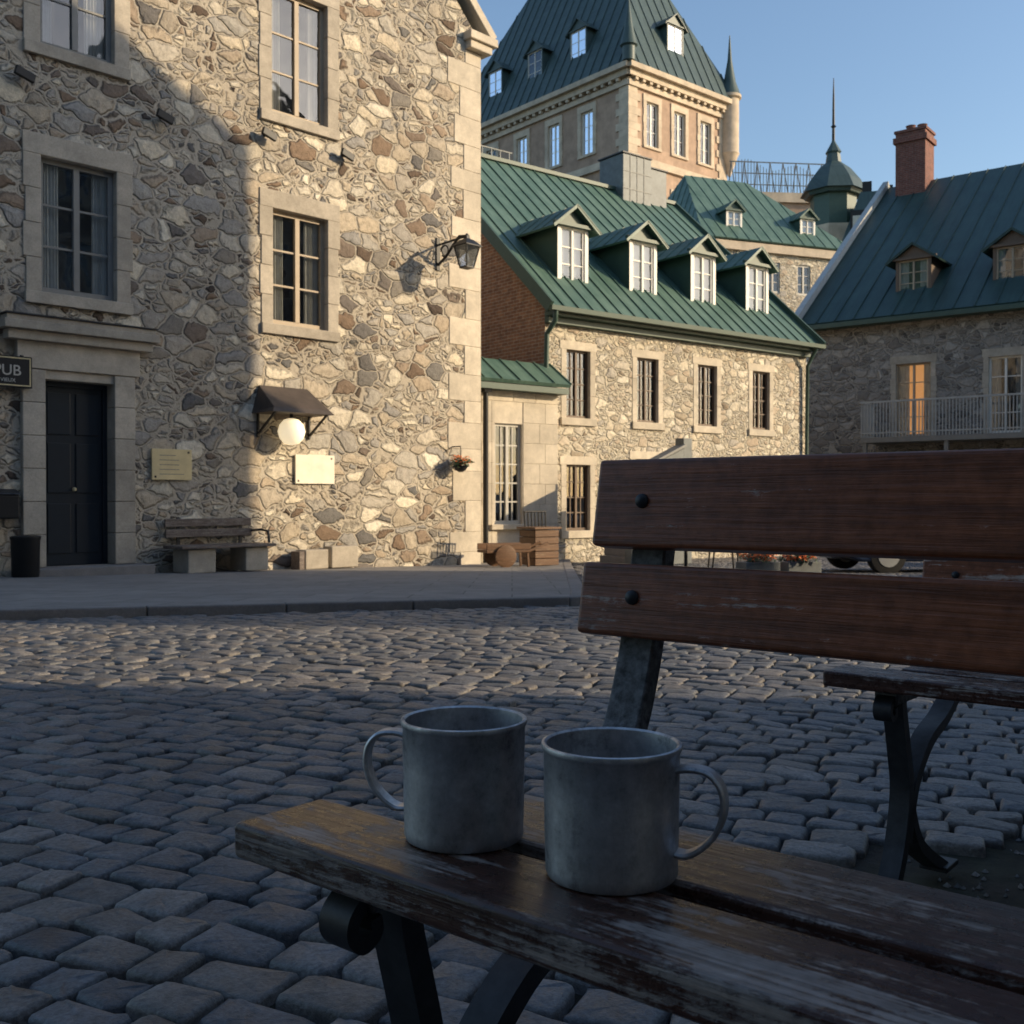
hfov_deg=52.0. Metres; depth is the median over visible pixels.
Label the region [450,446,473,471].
hanging flower basket
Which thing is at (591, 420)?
stone surrounds
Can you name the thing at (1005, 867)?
ground
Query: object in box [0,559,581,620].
sidewalk
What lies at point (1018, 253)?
window interior
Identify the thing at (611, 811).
metal mug
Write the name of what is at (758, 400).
window frames
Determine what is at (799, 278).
window interior
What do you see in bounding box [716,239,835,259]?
cornice
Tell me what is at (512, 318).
gable wall
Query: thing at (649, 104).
window frames
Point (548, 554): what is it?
wooden planter
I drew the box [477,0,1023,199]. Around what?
sky
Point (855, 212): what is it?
dormers
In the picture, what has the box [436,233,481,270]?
wall lantern
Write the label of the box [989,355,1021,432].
window frames
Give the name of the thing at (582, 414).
curtains
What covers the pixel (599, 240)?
dormer roofs
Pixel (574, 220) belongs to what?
dormer gables
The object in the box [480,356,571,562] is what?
stone annex
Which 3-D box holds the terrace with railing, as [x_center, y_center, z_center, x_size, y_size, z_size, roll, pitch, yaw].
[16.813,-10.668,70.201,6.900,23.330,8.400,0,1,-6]
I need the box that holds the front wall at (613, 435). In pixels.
[545,310,805,562]
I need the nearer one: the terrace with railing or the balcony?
the balcony
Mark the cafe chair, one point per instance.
(714, 557)
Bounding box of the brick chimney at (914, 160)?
[893,123,936,196]
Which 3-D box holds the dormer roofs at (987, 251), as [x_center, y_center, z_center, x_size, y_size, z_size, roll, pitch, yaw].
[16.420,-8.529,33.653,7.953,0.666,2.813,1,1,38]
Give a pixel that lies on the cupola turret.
(832, 191)
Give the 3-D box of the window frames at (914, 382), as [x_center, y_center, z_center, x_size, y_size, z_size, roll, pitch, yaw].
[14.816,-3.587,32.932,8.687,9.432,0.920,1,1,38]
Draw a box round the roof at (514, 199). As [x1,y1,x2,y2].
[480,158,819,343]
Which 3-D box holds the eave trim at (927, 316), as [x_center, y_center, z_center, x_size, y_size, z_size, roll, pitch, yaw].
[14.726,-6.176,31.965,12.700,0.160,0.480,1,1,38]
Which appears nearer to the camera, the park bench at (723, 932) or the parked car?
the park bench at (723, 932)
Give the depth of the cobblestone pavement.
3.11 m
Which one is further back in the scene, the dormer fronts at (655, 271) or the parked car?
the dormer fronts at (655, 271)
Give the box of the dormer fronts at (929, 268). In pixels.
[896,244,1023,291]
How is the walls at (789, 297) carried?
on the ground
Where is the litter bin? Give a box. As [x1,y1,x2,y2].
[9,535,40,577]
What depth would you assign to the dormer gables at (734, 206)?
51.07 m
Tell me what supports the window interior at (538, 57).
in the chateau tower
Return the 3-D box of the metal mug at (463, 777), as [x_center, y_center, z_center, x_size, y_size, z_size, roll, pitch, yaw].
[-0.051,0.220,0.870,0.129,0.099,0.106,0,1,-21]
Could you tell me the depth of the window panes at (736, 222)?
51.23 m
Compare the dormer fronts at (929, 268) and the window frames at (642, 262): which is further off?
the dormer fronts at (929, 268)
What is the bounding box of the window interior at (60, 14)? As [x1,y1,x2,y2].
[51,0,306,323]
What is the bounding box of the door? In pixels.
[43,381,107,565]
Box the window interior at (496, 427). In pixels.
[495,426,503,520]
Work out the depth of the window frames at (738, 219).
51.18 m
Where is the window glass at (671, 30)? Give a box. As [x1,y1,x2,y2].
[490,24,680,166]
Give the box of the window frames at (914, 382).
[897,245,1023,436]
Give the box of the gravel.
[907,838,1023,898]
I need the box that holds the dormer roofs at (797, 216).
[715,199,819,222]
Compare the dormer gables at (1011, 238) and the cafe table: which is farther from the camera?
the dormer gables at (1011, 238)
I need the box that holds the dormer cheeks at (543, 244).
[522,225,745,309]
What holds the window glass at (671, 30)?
in the chateau tower
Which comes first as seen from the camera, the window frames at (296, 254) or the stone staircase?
the window frames at (296, 254)
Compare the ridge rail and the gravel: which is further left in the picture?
the ridge rail
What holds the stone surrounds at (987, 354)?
attached to the front wall at (849, 370)
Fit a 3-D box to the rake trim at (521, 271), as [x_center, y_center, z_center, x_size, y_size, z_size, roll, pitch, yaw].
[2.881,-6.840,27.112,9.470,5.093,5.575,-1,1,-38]
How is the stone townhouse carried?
on the ground
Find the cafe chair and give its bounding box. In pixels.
[707,552,738,568]
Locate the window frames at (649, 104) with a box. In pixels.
[488,23,708,166]
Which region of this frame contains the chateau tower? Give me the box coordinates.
[480,0,740,198]
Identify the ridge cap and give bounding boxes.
[481,153,675,204]
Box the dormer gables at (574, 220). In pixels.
[553,211,773,268]
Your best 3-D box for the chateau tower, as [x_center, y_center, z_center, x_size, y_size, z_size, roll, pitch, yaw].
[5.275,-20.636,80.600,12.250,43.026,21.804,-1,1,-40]
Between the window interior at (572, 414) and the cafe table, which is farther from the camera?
the window interior at (572, 414)
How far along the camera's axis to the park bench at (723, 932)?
0.90 m
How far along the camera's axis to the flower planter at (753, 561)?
15.89 m
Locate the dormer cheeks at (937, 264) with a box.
[931,257,944,286]
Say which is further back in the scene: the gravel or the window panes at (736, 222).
the window panes at (736, 222)
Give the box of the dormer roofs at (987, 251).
[885,227,1023,270]
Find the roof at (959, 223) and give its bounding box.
[802,162,1023,324]
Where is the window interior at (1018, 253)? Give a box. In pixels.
[909,248,1022,430]
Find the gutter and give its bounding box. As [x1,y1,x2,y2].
[549,304,825,348]
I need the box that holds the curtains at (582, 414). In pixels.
[566,354,710,527]
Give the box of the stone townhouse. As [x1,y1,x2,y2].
[0,0,497,576]
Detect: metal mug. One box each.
[363,705,526,853]
[541,727,728,895]
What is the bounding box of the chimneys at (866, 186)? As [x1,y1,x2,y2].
[862,181,892,191]
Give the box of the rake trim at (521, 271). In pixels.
[481,203,825,349]
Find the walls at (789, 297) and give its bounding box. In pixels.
[715,238,836,312]
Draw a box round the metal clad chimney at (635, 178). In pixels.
[598,150,667,207]
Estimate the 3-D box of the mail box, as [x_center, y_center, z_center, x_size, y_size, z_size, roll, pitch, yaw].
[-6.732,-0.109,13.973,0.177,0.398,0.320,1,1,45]
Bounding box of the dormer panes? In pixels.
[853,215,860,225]
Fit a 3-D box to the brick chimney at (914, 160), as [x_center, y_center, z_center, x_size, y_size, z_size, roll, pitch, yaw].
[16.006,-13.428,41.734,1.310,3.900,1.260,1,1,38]
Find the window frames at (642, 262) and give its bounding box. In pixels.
[561,226,764,311]
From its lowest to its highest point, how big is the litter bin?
0.560 m
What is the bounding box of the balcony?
[861,392,1023,452]
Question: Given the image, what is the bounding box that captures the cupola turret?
[800,78,861,240]
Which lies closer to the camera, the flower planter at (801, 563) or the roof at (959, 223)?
the flower planter at (801, 563)
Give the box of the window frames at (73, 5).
[40,0,113,300]
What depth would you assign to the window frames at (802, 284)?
51.92 m
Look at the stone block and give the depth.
17.32 m
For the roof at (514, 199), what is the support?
on the rear walls
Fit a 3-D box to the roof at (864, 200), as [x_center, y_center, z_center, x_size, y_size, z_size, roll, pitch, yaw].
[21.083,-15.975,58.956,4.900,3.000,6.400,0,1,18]
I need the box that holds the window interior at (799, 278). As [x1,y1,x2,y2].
[769,267,801,292]
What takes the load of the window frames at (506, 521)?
in the stone annex
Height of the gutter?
0.100 m
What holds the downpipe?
attached to the front wall at (613, 435)
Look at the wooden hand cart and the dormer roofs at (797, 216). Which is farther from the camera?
the dormer roofs at (797, 216)
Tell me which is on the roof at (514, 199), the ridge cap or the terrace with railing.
the ridge cap
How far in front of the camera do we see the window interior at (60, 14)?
15.38 m
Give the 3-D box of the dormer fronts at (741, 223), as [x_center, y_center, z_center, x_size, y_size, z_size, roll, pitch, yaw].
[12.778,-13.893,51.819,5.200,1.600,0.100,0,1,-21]
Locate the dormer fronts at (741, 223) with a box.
[726,210,814,247]
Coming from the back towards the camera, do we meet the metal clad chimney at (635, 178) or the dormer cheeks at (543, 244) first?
the metal clad chimney at (635, 178)
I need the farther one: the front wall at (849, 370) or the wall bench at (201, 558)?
the front wall at (849, 370)
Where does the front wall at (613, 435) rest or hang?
on the ground
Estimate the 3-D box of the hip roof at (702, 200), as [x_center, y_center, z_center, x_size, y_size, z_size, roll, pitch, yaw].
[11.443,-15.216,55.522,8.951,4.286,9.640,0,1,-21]
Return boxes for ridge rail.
[481,145,511,159]
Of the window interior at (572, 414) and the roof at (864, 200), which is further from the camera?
the roof at (864, 200)
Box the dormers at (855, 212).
[850,209,863,229]
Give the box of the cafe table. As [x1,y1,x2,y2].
[684,551,687,565]
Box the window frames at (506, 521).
[495,423,519,523]
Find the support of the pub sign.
attached to the stone townhouse
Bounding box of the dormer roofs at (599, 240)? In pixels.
[515,204,779,273]
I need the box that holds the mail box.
[0,489,20,518]
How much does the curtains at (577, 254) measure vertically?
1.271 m
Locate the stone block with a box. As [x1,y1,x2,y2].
[291,545,357,569]
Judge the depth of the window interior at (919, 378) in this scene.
34.19 m
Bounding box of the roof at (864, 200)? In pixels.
[842,191,876,241]
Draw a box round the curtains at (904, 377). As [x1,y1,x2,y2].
[899,247,1023,433]
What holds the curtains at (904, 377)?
attached to the window
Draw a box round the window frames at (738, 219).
[728,211,812,234]
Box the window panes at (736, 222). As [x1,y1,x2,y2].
[729,212,811,232]
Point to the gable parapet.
(816, 288)
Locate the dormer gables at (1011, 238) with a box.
[892,231,1023,261]
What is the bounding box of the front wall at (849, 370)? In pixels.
[808,310,1023,453]
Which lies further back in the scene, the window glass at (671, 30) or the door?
the window glass at (671, 30)
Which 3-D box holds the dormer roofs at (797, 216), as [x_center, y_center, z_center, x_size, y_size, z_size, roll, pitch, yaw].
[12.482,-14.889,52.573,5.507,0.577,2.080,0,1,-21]
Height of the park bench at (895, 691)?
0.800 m
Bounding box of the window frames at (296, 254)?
[272,0,323,329]
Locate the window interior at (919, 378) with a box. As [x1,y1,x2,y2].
[909,365,923,433]
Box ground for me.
[57,563,1023,1023]
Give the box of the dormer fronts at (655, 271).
[558,225,768,313]
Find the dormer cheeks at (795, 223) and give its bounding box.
[714,210,799,246]
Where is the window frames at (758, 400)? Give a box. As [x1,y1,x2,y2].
[566,350,766,530]
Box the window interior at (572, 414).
[567,353,698,527]
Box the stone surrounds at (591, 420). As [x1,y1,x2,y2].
[560,340,774,538]
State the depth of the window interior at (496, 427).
21.95 m
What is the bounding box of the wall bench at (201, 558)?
[163,517,275,572]
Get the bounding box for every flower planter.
[736,553,779,570]
[778,555,820,572]
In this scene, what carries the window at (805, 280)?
attached to the walls at (789, 297)
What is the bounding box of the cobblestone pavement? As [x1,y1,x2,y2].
[0,556,1023,1023]
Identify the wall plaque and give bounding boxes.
[151,448,191,479]
[295,454,334,483]
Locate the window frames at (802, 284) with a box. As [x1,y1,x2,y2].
[771,263,809,364]
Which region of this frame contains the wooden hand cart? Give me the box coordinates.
[477,541,548,566]
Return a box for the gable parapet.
[795,181,889,318]
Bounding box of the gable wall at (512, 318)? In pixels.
[480,233,544,363]
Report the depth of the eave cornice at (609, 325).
24.71 m
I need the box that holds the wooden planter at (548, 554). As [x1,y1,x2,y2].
[516,511,561,565]
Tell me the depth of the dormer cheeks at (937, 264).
34.59 m
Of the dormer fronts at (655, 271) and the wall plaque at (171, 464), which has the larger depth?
the dormer fronts at (655, 271)
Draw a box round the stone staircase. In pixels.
[600,438,691,563]
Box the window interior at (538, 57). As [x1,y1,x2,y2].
[494,53,702,162]
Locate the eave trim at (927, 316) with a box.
[808,302,1023,331]
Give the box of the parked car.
[819,556,922,572]
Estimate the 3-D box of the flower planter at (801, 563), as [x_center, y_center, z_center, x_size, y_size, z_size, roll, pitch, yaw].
[4.452,0.765,16.263,0.605,0.435,0.615,0,1,-20]
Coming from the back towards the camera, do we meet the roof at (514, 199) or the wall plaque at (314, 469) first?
the roof at (514, 199)
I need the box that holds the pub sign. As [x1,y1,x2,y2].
[0,354,31,388]
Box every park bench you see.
[235,448,1023,1023]
[823,560,1023,880]
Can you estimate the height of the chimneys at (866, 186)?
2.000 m
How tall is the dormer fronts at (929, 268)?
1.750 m
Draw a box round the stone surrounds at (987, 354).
[890,346,1023,436]
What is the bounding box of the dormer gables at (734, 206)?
[726,202,816,220]
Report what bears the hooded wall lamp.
attached to the stone townhouse
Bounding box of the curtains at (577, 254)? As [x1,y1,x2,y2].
[562,230,761,308]
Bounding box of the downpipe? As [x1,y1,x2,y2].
[544,310,817,454]
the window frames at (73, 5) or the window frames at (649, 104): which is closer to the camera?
the window frames at (73, 5)
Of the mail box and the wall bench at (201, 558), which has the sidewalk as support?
the wall bench at (201, 558)
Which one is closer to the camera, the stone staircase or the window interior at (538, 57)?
the stone staircase
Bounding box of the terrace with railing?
[729,159,823,213]
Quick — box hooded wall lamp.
[252,385,333,444]
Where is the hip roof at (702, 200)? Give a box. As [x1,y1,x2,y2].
[668,175,841,249]
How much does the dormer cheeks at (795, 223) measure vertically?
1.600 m
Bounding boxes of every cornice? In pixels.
[545,310,813,357]
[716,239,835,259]
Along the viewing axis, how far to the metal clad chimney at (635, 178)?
30.66 m

